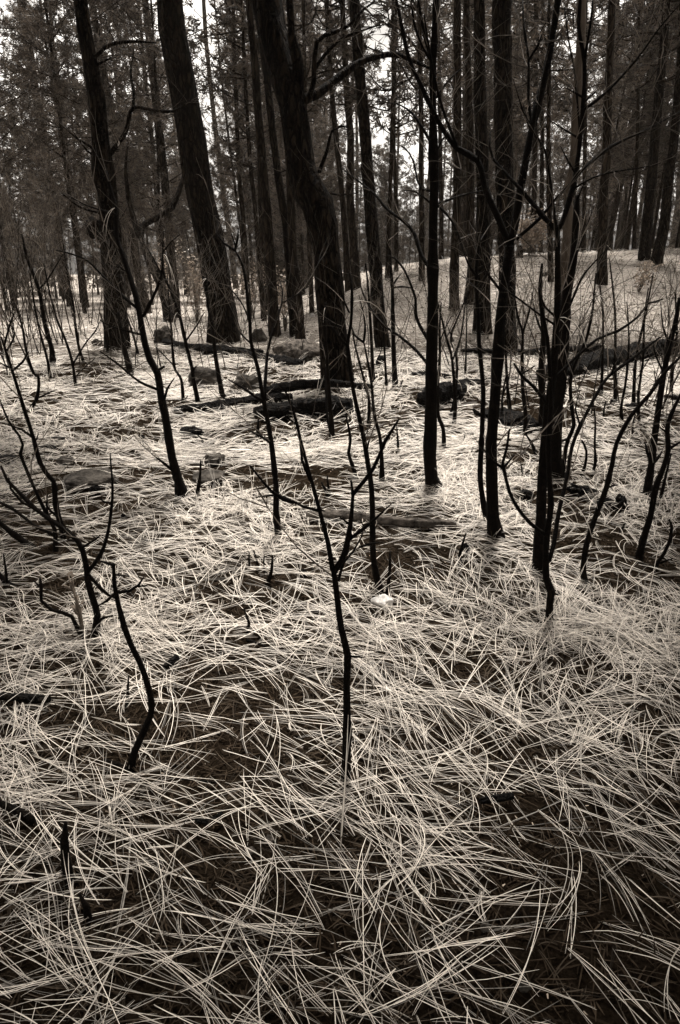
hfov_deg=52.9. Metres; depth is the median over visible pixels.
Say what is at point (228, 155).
pine tree
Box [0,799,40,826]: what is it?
fallen branch
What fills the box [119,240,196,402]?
burnt sapling
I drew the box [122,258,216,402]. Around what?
burnt sapling
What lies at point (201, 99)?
pine tree
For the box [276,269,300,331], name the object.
leafy shrub
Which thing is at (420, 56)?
pine tree
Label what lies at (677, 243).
pine tree
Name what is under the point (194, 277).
bare shrub
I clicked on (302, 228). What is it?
pine tree
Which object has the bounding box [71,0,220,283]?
pine tree
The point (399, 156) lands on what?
pine tree
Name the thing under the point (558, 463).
burnt sapling
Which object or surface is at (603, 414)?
burnt sapling
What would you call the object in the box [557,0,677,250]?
pine tree
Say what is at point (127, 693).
burnt shoot
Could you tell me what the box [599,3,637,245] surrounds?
pine tree
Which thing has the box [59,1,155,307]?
pine tree
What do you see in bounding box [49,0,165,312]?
pine tree
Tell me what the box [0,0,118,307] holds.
pine tree
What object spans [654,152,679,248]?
pine tree
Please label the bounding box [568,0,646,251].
pine tree
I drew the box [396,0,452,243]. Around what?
pine tree
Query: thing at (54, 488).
burnt sapling
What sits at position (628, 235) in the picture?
pine tree
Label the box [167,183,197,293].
pine tree
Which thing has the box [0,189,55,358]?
bare shrub
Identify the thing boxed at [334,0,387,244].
pine tree
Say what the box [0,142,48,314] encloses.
bare shrub
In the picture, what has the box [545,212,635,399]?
bare shrub
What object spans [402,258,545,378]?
bare shrub
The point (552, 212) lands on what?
pine tree
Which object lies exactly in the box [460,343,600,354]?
fallen log
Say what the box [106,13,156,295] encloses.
pine tree
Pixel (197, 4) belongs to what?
sky
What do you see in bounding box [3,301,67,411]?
burnt sapling
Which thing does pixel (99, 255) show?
pine tree
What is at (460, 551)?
burnt shoot
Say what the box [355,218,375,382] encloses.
burnt sapling
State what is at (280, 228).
pine tree
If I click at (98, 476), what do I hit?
rock
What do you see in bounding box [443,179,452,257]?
pine tree
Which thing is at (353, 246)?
pine tree
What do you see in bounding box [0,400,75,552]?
burnt sapling
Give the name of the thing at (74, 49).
pine tree
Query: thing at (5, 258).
pine tree
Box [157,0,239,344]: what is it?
pine tree
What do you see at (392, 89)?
pine tree
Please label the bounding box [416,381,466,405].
fallen log
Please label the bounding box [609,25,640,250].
pine tree
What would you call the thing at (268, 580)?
burnt shoot
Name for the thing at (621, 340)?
bare shrub
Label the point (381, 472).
burnt sapling
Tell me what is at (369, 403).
burnt sapling
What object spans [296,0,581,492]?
burnt sapling
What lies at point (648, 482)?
burnt sapling
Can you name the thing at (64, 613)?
burnt sapling
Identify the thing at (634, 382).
burnt sapling
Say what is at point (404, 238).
pine tree
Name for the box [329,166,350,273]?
pine tree
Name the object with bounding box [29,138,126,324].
bare shrub
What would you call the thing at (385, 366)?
burnt sapling
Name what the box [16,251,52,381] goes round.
burnt sapling
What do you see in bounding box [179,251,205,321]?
leafy shrub
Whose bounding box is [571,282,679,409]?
bare shrub
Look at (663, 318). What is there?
bare shrub
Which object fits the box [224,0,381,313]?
pine tree
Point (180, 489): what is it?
burnt sapling
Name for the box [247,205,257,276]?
pine tree
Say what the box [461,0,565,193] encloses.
pine tree
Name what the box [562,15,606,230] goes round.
pine tree
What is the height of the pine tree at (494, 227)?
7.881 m
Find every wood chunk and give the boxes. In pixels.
[162,654,179,669]
[194,812,222,825]
[479,792,514,803]
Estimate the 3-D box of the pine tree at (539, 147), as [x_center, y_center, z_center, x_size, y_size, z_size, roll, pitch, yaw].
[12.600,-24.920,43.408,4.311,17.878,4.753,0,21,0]
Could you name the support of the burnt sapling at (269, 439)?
on the ground
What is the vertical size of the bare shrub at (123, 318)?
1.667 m
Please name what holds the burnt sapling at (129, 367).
on the ground
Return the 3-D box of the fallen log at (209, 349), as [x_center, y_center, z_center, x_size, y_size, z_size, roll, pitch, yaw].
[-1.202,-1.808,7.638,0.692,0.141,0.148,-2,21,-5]
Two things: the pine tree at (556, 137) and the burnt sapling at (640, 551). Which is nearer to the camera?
the burnt sapling at (640, 551)
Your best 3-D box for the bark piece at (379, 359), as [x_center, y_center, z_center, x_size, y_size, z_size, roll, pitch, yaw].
[0.407,-1.482,6.802,0.106,0.159,0.085,0,21,0]
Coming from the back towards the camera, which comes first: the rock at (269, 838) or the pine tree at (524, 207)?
the pine tree at (524, 207)
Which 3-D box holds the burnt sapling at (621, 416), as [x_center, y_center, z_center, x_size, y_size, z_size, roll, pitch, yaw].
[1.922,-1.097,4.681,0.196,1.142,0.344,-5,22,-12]
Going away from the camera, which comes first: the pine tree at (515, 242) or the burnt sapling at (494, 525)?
the burnt sapling at (494, 525)
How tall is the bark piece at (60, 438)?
0.044 m
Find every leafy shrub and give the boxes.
[147,239,188,298]
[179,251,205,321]
[235,255,266,318]
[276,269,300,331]
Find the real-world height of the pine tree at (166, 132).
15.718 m
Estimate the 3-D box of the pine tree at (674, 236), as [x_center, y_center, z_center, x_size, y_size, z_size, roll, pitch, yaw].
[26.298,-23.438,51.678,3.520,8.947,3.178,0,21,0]
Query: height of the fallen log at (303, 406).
0.200 m
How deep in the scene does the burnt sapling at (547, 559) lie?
2.18 m
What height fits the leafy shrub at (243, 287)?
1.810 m
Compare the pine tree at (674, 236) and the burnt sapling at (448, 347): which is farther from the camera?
the pine tree at (674, 236)
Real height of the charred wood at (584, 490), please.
0.081 m
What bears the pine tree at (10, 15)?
on the ground
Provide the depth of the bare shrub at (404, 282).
7.75 m
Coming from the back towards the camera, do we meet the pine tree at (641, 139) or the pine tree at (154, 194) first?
the pine tree at (154, 194)
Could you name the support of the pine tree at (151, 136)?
on the ground
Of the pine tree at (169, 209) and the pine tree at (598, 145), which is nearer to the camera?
the pine tree at (169, 209)
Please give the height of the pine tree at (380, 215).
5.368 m
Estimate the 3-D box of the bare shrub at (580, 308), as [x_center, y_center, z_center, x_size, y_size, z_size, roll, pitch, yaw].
[2.033,-1.681,5.633,0.886,1.407,0.569,17,27,37]
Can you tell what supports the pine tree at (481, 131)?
on the ground
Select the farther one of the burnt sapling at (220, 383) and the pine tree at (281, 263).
the pine tree at (281, 263)
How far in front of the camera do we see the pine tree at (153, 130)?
40.00 m
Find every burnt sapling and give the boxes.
[0,228,114,539]
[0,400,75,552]
[0,453,114,637]
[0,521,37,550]
[0,553,16,588]
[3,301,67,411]
[8,79,216,499]
[11,216,85,367]
[12,225,121,388]
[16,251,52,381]
[33,577,85,640]
[53,211,89,362]
[95,297,109,353]
[97,560,154,771]
[117,312,133,378]
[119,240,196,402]
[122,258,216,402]
[124,307,138,353]
[151,135,332,541]
[196,248,228,399]
[206,380,399,783]
[247,177,409,594]
[289,0,630,544]
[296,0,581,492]
[319,302,370,441]
[329,284,418,482]
[329,287,370,428]
[345,415,356,477]
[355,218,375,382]
[376,274,387,385]
[388,239,438,389]
[419,0,679,577]
[420,254,491,425]
[422,192,541,525]
[437,273,465,448]
[440,273,490,416]
[455,253,487,374]
[470,218,679,625]
[485,267,549,435]
[499,241,568,436]
[501,293,534,410]
[504,331,546,409]
[520,141,641,480]
[525,434,538,454]
[564,419,587,476]
[572,266,621,396]
[578,238,623,398]
[579,317,679,585]
[583,387,609,476]
[601,264,651,424]
[602,380,611,419]
[608,273,665,402]
[612,373,679,561]
[617,239,679,500]
[619,259,660,424]
[631,386,657,436]
[652,519,672,571]
[657,453,671,503]
[658,270,679,394]
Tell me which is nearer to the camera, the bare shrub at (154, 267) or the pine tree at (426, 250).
the bare shrub at (154, 267)
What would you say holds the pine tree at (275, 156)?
on the ground
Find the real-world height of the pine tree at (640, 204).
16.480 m
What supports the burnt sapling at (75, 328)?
on the ground
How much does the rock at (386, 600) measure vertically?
0.061 m
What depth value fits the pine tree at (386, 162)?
34.57 m
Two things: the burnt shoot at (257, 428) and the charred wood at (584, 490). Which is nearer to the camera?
the charred wood at (584, 490)
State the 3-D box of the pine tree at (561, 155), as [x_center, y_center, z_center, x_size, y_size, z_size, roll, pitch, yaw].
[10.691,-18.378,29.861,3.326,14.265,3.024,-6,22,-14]
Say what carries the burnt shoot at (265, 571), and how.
on the ground
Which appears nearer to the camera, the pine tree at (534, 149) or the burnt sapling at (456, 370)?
the burnt sapling at (456, 370)
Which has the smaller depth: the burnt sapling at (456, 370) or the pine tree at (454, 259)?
the burnt sapling at (456, 370)
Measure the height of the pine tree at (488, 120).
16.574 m
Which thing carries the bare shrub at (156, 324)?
on the ground
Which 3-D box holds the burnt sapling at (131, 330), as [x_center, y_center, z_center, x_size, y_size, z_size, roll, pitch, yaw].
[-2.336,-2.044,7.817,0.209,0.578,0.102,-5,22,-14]
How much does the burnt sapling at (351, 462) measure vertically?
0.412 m
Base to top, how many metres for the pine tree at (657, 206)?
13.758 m
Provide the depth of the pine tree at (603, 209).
11.72 m
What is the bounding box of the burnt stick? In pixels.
[385,551,390,595]
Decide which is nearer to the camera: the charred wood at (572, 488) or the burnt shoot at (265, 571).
the burnt shoot at (265, 571)
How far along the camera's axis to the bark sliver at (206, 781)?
1.62 m
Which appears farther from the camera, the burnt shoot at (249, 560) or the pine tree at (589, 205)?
the pine tree at (589, 205)
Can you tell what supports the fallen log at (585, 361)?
on the ground
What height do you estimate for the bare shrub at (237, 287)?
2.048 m
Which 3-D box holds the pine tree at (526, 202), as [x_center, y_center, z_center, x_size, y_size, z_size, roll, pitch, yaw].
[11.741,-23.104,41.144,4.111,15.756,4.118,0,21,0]
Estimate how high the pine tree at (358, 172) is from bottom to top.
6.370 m
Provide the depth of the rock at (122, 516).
3.17 m
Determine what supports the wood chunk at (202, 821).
on the ground
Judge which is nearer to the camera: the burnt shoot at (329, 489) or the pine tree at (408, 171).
the burnt shoot at (329, 489)
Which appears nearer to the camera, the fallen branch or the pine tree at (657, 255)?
the fallen branch
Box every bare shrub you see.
[0,129,63,323]
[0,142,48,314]
[0,153,35,326]
[0,159,19,312]
[0,168,87,336]
[0,176,70,343]
[0,179,76,358]
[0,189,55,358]
[0,215,28,341]
[0,252,29,374]
[11,186,83,344]
[12,134,92,316]
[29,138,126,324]
[54,210,135,370]
[55,205,142,352]
[73,181,136,322]
[80,215,190,366]
[108,220,177,370]
[119,203,175,341]
[125,200,230,337]
[133,203,192,344]
[166,232,260,373]
[166,251,230,355]
[210,209,288,348]
[217,198,264,332]
[266,229,347,347]
[346,254,491,359]
[353,237,406,358]
[378,207,441,353]
[401,238,499,366]
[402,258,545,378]
[495,245,585,408]
[502,234,584,392]
[510,228,563,367]
[533,217,640,394]
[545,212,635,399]
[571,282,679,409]
[586,279,679,416]
[630,252,679,416]
[631,246,679,388]
[657,277,679,373]
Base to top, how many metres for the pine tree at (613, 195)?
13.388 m
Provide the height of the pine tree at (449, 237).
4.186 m
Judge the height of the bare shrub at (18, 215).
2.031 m
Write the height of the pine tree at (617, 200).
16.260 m
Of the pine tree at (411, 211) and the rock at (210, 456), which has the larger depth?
the pine tree at (411, 211)
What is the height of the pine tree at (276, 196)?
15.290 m
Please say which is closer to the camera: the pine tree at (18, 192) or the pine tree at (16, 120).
the pine tree at (16, 120)
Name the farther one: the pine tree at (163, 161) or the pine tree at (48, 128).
the pine tree at (48, 128)
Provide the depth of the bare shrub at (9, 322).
6.48 m
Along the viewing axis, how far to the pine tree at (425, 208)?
44.16 m
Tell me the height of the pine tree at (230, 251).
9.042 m
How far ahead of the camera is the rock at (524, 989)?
1.19 m
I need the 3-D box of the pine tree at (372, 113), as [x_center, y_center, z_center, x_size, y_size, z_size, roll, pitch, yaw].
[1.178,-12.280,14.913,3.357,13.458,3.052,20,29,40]
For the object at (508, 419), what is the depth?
4.69 m
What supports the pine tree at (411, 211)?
on the ground
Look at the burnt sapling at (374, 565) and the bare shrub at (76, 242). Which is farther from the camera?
the bare shrub at (76, 242)
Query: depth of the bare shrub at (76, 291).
6.63 m
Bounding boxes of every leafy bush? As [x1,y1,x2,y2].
[516,207,552,255]
[631,260,665,292]
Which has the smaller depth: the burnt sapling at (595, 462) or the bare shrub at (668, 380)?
the burnt sapling at (595, 462)
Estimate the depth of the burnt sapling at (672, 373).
5.51 m
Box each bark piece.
[0,454,19,464]
[39,443,56,449]
[47,436,66,442]
[179,426,204,438]
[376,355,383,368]
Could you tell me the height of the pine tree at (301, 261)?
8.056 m
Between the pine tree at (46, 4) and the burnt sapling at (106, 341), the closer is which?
the burnt sapling at (106, 341)
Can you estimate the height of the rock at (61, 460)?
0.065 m
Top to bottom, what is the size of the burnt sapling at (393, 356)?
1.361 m
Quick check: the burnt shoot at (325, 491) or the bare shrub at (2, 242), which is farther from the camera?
the bare shrub at (2, 242)
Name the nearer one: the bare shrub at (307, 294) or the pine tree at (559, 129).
the bare shrub at (307, 294)
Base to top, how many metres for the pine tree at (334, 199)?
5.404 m
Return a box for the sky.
[0,0,679,274]
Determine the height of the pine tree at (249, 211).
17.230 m
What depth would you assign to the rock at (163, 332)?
9.11 m
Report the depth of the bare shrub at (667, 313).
6.44 m
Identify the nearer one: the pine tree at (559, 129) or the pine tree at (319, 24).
the pine tree at (319, 24)
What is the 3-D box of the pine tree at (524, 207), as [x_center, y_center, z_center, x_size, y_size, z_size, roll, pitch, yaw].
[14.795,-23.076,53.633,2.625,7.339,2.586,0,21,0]
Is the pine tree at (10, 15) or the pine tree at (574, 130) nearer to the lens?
the pine tree at (574, 130)
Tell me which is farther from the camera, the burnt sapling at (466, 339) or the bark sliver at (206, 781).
the burnt sapling at (466, 339)
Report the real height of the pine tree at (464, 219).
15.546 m
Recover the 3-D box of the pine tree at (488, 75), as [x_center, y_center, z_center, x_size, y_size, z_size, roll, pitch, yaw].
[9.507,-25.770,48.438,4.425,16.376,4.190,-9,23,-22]
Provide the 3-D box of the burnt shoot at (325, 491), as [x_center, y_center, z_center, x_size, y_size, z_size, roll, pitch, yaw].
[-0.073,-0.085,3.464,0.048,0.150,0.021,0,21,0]
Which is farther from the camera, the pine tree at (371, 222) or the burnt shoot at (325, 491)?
the pine tree at (371, 222)
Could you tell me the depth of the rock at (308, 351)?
7.27 m
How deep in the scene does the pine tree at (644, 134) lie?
19.67 m
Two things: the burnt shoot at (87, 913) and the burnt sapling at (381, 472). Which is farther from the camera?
the burnt sapling at (381, 472)
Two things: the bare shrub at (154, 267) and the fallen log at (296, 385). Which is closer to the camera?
the fallen log at (296, 385)
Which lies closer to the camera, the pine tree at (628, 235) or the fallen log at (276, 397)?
the fallen log at (276, 397)
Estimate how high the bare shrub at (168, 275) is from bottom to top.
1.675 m
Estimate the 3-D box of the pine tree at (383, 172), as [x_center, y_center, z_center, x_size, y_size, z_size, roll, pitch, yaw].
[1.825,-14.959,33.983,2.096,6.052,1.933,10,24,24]
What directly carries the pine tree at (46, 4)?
on the ground
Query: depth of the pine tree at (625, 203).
34.83 m
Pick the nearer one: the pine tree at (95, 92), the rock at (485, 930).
the rock at (485, 930)
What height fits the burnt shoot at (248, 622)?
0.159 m
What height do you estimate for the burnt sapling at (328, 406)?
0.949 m
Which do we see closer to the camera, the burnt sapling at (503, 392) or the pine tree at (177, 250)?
the burnt sapling at (503, 392)
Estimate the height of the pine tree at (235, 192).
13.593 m
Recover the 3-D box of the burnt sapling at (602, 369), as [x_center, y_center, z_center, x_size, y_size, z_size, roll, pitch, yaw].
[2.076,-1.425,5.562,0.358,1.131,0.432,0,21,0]
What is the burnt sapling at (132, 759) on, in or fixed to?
on the ground
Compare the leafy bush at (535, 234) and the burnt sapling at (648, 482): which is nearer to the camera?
the burnt sapling at (648, 482)
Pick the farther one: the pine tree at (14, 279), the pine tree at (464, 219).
the pine tree at (14, 279)
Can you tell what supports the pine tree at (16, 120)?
on the ground
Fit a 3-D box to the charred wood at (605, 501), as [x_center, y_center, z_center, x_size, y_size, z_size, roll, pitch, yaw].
[1.296,-0.048,3.386,0.114,0.056,0.090,0,21,0]
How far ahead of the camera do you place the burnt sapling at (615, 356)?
5.44 m
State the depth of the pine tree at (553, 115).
18.10 m
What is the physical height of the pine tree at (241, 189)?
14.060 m
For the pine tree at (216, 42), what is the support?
on the ground
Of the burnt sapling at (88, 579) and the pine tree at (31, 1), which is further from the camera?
the pine tree at (31, 1)
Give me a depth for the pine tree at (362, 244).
38.40 m
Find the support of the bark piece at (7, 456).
on the ground
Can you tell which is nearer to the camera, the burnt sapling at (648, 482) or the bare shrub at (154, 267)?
the burnt sapling at (648, 482)
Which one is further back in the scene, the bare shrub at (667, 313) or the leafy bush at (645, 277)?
the leafy bush at (645, 277)
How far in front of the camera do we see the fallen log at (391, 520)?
3.06 m
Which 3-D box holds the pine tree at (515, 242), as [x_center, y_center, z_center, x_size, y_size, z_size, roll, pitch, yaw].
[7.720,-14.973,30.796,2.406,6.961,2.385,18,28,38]
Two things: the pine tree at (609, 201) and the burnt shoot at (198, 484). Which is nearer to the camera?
the burnt shoot at (198, 484)
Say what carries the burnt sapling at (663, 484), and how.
on the ground
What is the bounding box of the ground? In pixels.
[0,249,679,1023]
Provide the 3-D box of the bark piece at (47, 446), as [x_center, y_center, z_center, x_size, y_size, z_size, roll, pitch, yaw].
[-1.783,-0.393,4.149,0.095,0.038,0.097,20,29,41]
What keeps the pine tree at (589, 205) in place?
on the ground
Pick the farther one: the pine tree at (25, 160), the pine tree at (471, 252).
the pine tree at (25, 160)
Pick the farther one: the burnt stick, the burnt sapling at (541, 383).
the burnt sapling at (541, 383)
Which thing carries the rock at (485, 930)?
on the ground
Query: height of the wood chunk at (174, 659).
0.028 m
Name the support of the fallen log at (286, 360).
on the ground
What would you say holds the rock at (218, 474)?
on the ground
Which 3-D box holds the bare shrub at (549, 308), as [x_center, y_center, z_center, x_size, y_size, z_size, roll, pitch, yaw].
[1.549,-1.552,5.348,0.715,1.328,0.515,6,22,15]
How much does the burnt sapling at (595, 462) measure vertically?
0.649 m
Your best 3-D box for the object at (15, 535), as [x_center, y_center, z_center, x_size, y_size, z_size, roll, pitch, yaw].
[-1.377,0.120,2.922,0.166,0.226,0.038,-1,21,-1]
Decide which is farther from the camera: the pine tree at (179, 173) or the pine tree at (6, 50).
the pine tree at (179, 173)
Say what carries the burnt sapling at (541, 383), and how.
on the ground
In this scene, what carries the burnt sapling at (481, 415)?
on the ground
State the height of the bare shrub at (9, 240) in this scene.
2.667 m
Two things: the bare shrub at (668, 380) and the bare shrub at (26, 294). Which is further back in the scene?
the bare shrub at (26, 294)
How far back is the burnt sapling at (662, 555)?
2.72 m
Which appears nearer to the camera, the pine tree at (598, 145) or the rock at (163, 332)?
the rock at (163, 332)
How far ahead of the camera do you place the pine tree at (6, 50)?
27.06 m
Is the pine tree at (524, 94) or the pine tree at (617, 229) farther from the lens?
the pine tree at (617, 229)
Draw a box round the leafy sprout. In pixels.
[58,571,85,632]
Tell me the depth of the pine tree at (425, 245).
34.84 m
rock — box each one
[55,455,73,466]
[62,467,118,489]
[89,484,100,497]
[91,338,102,345]
[120,513,126,520]
[154,325,173,344]
[188,366,222,389]
[192,469,226,484]
[202,452,225,465]
[230,373,259,393]
[246,846,255,854]
[252,328,266,342]
[265,835,273,842]
[272,339,319,360]
[299,569,307,578]
[371,594,392,610]
[480,921,489,932]
[517,489,533,499]
[518,979,531,992]
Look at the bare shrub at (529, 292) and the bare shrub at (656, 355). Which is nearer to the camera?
the bare shrub at (656, 355)
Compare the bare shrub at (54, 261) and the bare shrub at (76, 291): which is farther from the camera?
the bare shrub at (54, 261)
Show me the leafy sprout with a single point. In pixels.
(77, 608)
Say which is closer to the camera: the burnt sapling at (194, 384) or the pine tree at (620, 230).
the burnt sapling at (194, 384)
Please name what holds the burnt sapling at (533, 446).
on the ground
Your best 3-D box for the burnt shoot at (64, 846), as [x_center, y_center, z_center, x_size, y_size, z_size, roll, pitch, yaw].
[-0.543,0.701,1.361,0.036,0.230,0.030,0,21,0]
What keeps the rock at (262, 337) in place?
on the ground
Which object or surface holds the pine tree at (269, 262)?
on the ground
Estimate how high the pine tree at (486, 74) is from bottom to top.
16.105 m
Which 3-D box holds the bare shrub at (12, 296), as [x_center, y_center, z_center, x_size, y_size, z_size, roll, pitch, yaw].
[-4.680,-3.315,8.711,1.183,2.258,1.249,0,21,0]
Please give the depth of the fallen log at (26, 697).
1.93 m
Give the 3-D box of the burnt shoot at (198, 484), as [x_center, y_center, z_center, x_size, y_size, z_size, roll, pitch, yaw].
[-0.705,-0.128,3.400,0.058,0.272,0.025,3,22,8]
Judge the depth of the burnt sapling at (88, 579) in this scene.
2.18 m
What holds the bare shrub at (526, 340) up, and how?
on the ground
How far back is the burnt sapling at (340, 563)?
1.42 m
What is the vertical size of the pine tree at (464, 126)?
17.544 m
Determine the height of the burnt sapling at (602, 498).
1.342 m
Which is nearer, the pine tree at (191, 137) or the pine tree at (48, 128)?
the pine tree at (191, 137)
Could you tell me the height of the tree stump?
0.461 m
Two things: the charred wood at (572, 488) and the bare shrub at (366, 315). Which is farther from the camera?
the bare shrub at (366, 315)
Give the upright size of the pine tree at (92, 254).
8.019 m
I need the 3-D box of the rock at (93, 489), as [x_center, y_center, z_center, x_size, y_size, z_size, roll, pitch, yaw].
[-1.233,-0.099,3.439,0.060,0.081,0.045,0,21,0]
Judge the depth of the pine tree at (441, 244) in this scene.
18.47 m
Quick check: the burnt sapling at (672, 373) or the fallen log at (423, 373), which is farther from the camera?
the fallen log at (423, 373)
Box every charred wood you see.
[566,483,580,494]
[576,485,598,499]
[591,497,614,507]
[611,493,627,512]
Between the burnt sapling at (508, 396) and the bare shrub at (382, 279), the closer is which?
the burnt sapling at (508, 396)
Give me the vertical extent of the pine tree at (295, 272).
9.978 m
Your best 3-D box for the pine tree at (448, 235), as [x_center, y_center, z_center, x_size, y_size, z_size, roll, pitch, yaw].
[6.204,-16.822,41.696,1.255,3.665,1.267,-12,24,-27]
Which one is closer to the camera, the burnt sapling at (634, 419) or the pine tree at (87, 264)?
the burnt sapling at (634, 419)
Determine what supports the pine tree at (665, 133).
on the ground
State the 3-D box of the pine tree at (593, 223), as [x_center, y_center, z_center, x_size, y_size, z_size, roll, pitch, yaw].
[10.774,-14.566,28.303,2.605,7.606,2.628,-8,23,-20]
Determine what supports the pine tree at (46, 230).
on the ground
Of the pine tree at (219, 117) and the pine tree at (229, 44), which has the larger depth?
the pine tree at (219, 117)
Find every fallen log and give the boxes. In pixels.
[0,692,51,703]
[161,339,304,366]
[173,393,292,411]
[201,344,263,355]
[253,394,353,420]
[267,378,373,393]
[306,510,456,527]
[411,371,451,377]
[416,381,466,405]
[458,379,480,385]
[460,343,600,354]
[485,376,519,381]
[536,345,635,379]
[598,339,679,360]
[664,395,677,398]
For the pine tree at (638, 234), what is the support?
on the ground
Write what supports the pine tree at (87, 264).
on the ground
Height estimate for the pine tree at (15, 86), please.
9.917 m
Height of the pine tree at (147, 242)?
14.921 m
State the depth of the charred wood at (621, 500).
3.30 m
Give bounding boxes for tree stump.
[515,245,522,257]
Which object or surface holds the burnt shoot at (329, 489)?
on the ground
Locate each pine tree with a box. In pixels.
[0,0,46,310]
[0,0,90,306]
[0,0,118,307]
[0,0,149,313]
[0,3,55,309]
[0,17,32,304]
[0,87,58,304]
[0,181,31,295]
[2,0,71,294]
[2,0,77,298]
[2,101,42,289]
[3,185,24,297]
[4,1,99,307]
[4,124,67,299]
[7,0,88,251]
[8,0,167,242]
[14,144,68,291]
[18,140,74,297]
[25,8,86,302]
[43,0,236,318]
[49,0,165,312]
[50,0,214,349]
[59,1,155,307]
[61,48,98,294]
[70,127,130,290]
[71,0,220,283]
[82,199,98,290]
[91,240,101,287]
[99,122,158,296]
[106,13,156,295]
[108,54,131,294]
[110,1,179,304]
[110,1,181,290]
[117,128,183,321]
[118,1,176,268]
[124,148,159,293]
[133,45,169,265]
[141,106,164,266]
[153,76,188,293]
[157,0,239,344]
[157,188,189,294]
[158,49,178,222]
[159,12,220,289]
[162,87,193,294]
[165,147,200,279]
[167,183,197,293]
[171,151,202,299]
[182,0,324,320]
[187,0,350,314]
[192,0,294,319]
[202,0,238,288]
[207,14,248,294]
[208,145,249,298]
[209,0,272,258]
[209,0,311,236]
[215,7,270,295]
[215,91,254,289]
[218,2,282,295]
[223,136,258,283]
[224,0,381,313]
[232,0,340,260]
[242,104,281,289]
[243,144,284,287]
[246,0,281,336]
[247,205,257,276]
[251,0,451,388]
[255,21,294,336]
[260,0,350,275]
[270,68,330,294]
[272,0,399,291]
[272,152,307,285]
[273,141,313,279]
[275,165,312,275]
[283,0,432,289]
[285,159,305,338]
[296,98,341,254]
[297,12,329,287]
[303,116,357,266]
[306,0,358,180]
[312,145,348,268]
[318,0,463,278]
[321,1,378,280]
[326,0,473,271]
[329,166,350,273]
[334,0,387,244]
[342,146,374,272]
[349,0,390,348]
[357,207,368,271]
[358,143,393,264]
[361,0,464,280]
[367,170,392,259]
[372,19,427,241]
[376,129,414,265]
[377,152,403,263]
[381,0,491,259]
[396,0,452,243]
[398,0,533,199]
[398,172,418,263]
[399,186,414,263]
[399,211,412,262]
[407,206,425,262]
[409,192,428,261]
[415,180,438,258]
[418,50,452,259]
[424,170,449,259]
[425,12,491,214]
[428,0,539,256]
[437,205,450,258]
[440,0,524,257]
[443,82,462,255]
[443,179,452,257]
[447,201,451,254]
[448,0,461,311]
[448,23,491,218]
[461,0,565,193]
[461,41,523,243]
[463,0,475,304]
[472,0,492,334]
[474,3,531,254]
[474,4,526,218]
[485,0,601,281]
[485,0,605,253]
[485,1,573,193]
[485,3,512,196]
[489,0,557,167]
[491,0,602,253]
[491,97,539,248]
[492,0,517,356]
[492,194,498,255]
[515,0,570,253]
[515,171,539,252]
[518,0,643,251]
[524,15,566,252]
[524,82,582,252]
[526,73,592,252]
[543,166,563,251]
[552,0,630,249]
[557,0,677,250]
[560,0,586,296]
[561,56,633,250]
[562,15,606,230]
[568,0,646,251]
[575,0,677,249]
[576,159,598,251]
[579,143,609,251]
[586,0,679,260]
[587,0,679,250]
[587,55,630,239]
[589,6,615,250]
[591,0,652,250]
[596,0,615,284]
[599,0,679,264]
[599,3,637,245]
[600,2,679,249]
[608,2,671,250]
[608,47,639,249]
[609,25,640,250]
[609,178,630,250]
[612,1,674,246]
[623,8,679,248]
[626,137,665,247]
[627,164,660,248]
[628,55,675,247]
[629,7,677,218]
[644,12,679,248]
[645,26,679,168]
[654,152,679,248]
[660,150,679,248]
[668,179,679,248]
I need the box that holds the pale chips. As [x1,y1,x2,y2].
[0,416,679,1022]
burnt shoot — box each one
[60,821,75,887]
[78,893,92,925]
[126,675,128,707]
[195,461,201,499]
[243,608,250,634]
[248,552,250,569]
[255,417,258,442]
[263,555,266,573]
[264,555,273,585]
[321,481,328,498]
[326,475,331,495]
[396,425,399,453]
[456,533,466,568]
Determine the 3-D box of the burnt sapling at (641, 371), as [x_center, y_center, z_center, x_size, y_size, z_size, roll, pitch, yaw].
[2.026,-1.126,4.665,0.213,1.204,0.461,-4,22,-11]
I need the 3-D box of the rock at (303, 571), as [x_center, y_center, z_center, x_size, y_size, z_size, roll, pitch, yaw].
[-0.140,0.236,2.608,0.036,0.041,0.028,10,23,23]
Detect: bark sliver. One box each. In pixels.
[179,778,216,783]
[245,638,265,646]
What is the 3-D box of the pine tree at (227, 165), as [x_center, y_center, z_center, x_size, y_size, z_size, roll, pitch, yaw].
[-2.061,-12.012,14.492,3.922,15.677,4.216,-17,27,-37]
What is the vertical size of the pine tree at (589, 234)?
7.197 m
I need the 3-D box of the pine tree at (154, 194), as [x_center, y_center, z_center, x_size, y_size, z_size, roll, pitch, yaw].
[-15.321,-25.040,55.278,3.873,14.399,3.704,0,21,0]
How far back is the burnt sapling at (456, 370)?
4.78 m
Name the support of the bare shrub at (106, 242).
on the ground
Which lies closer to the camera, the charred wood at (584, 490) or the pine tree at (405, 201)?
the charred wood at (584, 490)
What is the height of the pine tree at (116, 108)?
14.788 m

